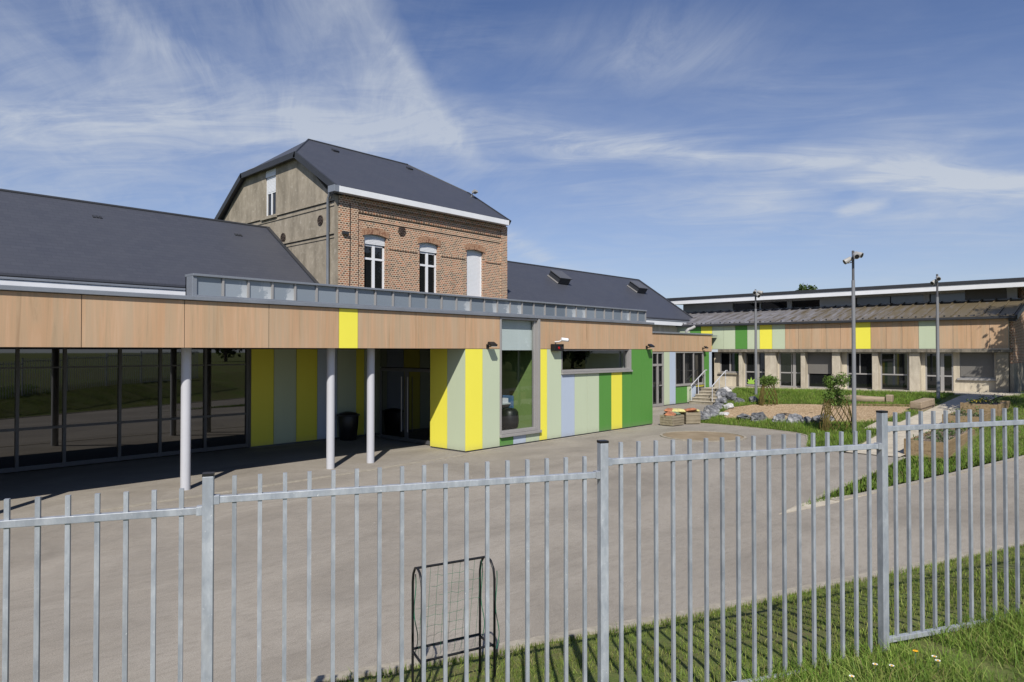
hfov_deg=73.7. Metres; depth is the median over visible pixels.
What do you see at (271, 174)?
window
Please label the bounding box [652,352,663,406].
door
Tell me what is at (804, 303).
clerestory window
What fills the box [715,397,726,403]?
boulder
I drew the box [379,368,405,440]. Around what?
door
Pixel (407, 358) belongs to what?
transom window
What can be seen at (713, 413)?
boulder
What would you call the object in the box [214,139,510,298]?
brick house
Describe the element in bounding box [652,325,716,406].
link block
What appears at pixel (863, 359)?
window
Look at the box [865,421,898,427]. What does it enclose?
path
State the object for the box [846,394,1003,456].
path
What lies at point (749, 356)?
door
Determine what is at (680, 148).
sky
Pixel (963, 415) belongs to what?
raised bed
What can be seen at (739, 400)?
boulder
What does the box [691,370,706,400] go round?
handrail
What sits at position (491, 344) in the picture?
wall floodlight
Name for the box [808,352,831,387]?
window
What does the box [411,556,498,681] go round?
goal
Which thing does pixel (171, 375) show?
window pane
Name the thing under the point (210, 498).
metal fence
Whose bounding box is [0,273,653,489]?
school building
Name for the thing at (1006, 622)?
grass
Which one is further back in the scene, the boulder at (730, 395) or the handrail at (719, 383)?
the handrail at (719, 383)
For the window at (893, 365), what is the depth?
35.76 m
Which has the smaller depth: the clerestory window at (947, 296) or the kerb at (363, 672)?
the kerb at (363, 672)
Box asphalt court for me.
[0,403,1023,681]
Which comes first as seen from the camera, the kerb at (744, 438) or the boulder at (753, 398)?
the kerb at (744, 438)
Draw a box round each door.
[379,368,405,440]
[406,368,429,444]
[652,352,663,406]
[745,352,764,385]
[779,352,800,387]
[925,352,953,390]
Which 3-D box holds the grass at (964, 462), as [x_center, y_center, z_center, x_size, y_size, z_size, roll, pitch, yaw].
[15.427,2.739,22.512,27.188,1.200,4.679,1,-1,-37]
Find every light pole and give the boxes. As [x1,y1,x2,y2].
[753,289,762,394]
[843,251,863,432]
[930,274,940,399]
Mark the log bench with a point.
(861, 398)
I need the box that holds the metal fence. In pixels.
[0,408,1023,681]
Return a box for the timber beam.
[910,398,934,410]
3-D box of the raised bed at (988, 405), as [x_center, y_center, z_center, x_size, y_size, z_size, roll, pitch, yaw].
[18.316,2.308,26.343,1.264,1.178,2.831,-1,-1,43]
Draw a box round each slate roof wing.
[0,189,319,348]
[507,261,692,331]
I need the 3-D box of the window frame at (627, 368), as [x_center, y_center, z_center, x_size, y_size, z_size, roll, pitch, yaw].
[3.129,0.740,25.067,0.270,0.860,4.380,-1,-1,43]
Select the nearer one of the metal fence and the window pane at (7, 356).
the metal fence
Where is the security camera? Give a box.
[555,338,568,342]
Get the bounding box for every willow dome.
[758,374,780,405]
[819,372,851,430]
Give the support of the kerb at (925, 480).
on the asphalt court
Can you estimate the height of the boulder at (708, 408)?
0.598 m
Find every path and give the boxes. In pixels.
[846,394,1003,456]
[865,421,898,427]
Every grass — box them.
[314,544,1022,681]
[676,594,1023,681]
[701,386,954,446]
[802,392,1023,505]
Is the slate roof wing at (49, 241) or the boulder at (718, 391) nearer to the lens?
the slate roof wing at (49, 241)
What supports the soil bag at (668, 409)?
on the planter crate
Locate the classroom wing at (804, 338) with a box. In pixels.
[666,277,1023,392]
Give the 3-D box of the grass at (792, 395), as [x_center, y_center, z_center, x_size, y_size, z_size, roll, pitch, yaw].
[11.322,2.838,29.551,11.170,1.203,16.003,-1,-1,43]
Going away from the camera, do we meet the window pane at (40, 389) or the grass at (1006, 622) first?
the grass at (1006, 622)
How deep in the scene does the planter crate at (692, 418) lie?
27.89 m
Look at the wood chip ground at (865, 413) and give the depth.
29.19 m
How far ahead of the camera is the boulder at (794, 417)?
27.05 m
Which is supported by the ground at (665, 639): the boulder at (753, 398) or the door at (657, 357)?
the boulder at (753, 398)
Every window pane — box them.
[0,349,15,468]
[19,349,62,466]
[66,349,117,461]
[121,349,158,455]
[162,349,203,451]
[207,349,245,447]
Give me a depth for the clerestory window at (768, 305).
44.34 m
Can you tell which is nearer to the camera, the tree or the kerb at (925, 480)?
the kerb at (925, 480)
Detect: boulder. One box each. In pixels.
[700,411,710,418]
[703,405,719,412]
[710,412,718,416]
[711,403,722,408]
[715,388,726,397]
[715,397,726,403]
[722,391,736,401]
[724,403,733,409]
[735,398,744,402]
[736,413,750,419]
[749,396,757,402]
[750,412,766,421]
[771,414,785,422]
[786,413,802,422]
[800,416,811,422]
[811,414,834,423]
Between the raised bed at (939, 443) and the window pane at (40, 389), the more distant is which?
the raised bed at (939, 443)
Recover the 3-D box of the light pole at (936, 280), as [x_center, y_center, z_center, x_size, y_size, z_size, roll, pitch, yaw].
[18.424,-0.133,29.689,0.366,5.581,0.463,0,-1,20]
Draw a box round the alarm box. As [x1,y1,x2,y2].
[551,344,563,350]
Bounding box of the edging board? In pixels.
[825,403,909,406]
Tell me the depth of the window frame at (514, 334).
22.30 m
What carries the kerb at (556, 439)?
on the asphalt court
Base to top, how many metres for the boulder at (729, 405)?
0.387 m
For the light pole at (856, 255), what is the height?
6.305 m
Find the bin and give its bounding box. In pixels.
[337,411,359,440]
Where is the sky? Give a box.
[0,0,1023,351]
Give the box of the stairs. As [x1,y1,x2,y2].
[689,388,718,404]
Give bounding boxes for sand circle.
[663,431,743,440]
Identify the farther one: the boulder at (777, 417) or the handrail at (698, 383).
the handrail at (698, 383)
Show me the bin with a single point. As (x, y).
(348, 424)
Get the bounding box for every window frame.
[499,317,541,437]
[561,350,632,373]
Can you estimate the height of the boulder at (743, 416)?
0.449 m
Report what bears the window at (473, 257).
in the brick house
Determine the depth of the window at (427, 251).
27.90 m
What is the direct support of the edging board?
on the ground at (665, 639)
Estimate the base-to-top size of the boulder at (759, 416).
0.584 m
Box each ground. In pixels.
[345,386,1023,681]
[724,404,909,422]
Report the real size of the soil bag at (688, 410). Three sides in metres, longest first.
0.560 x 0.500 x 0.190 m
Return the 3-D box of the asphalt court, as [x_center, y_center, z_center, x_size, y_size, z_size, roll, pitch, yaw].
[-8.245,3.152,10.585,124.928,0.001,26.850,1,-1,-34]
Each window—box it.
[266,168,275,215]
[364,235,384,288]
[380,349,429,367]
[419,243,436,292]
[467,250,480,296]
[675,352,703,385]
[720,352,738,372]
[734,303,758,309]
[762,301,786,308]
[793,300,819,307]
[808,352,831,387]
[847,352,871,388]
[857,296,889,304]
[880,352,908,389]
[891,295,922,302]
[931,293,964,301]
[960,352,993,378]
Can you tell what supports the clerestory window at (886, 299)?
in the classroom wing at (804, 338)
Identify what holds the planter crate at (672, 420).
on the asphalt court
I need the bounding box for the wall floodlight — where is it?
[486,342,496,347]
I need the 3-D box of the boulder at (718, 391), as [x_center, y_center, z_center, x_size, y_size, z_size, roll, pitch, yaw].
[11.308,2.831,36.847,0.702,0.595,0.625,-1,-1,43]
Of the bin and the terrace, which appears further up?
the terrace
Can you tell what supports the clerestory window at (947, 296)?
in the classroom wing at (804, 338)
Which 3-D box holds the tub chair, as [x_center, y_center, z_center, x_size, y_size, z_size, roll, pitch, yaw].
[-0.072,2.726,22.372,0.600,1.070,0.600,-1,-1,43]
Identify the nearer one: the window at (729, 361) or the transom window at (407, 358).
the transom window at (407, 358)
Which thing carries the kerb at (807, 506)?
on the asphalt court
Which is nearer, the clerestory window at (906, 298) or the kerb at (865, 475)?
the kerb at (865, 475)
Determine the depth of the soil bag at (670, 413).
27.28 m
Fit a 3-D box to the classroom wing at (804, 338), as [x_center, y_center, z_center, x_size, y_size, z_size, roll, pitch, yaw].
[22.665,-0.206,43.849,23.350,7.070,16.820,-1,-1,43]
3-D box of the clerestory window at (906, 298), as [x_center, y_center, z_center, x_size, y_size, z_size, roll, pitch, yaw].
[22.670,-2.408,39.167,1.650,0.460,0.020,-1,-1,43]
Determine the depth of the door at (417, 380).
22.01 m
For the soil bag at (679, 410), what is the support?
on the planter crate
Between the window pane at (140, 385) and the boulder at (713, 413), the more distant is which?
the boulder at (713, 413)
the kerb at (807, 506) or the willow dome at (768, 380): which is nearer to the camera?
the kerb at (807, 506)
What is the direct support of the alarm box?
attached to the school building
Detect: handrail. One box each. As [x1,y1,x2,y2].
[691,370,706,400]
[712,370,727,401]
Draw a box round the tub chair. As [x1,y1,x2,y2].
[502,408,518,429]
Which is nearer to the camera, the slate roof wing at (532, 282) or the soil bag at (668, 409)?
the soil bag at (668, 409)
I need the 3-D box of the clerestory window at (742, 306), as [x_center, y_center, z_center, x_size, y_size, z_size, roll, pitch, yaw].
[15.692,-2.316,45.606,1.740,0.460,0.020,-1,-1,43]
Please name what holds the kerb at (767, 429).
on the asphalt court
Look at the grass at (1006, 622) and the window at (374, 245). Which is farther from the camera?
the window at (374, 245)
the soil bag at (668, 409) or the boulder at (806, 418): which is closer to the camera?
the boulder at (806, 418)
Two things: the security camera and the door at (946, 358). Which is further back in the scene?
the door at (946, 358)
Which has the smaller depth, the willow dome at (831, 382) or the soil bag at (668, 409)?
the willow dome at (831, 382)
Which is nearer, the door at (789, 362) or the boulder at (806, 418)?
the boulder at (806, 418)
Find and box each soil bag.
[664,408,673,411]
[664,412,675,415]
[672,408,685,412]
[684,408,696,412]
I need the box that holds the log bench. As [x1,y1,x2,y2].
[844,395,893,402]
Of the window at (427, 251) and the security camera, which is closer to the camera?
the security camera
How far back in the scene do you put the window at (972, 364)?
33.27 m
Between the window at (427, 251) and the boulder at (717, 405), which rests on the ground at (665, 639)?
the boulder at (717, 405)
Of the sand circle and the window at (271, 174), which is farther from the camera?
the window at (271, 174)
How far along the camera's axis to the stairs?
38.92 m
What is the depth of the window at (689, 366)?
39.30 m
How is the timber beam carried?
on the ground at (665, 639)
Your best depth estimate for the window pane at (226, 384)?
20.54 m
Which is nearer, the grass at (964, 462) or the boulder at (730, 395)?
the grass at (964, 462)
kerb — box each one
[60,454,465,515]
[287,540,1023,681]
[468,424,652,452]
[660,431,746,441]
[700,423,838,451]
[780,495,865,513]
[809,457,905,500]
[831,455,1023,500]
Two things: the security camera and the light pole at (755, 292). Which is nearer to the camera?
the security camera
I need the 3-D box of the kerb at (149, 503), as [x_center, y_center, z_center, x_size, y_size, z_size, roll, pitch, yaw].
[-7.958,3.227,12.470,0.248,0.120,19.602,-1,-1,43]
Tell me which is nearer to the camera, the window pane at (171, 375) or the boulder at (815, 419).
the window pane at (171, 375)
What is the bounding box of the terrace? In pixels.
[705,386,1023,395]
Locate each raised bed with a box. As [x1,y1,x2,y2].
[904,419,974,458]
[942,406,990,427]
[960,385,1009,415]
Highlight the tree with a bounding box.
[795,284,817,290]
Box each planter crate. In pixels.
[660,414,683,425]
[681,412,700,423]
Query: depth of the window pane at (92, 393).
17.91 m

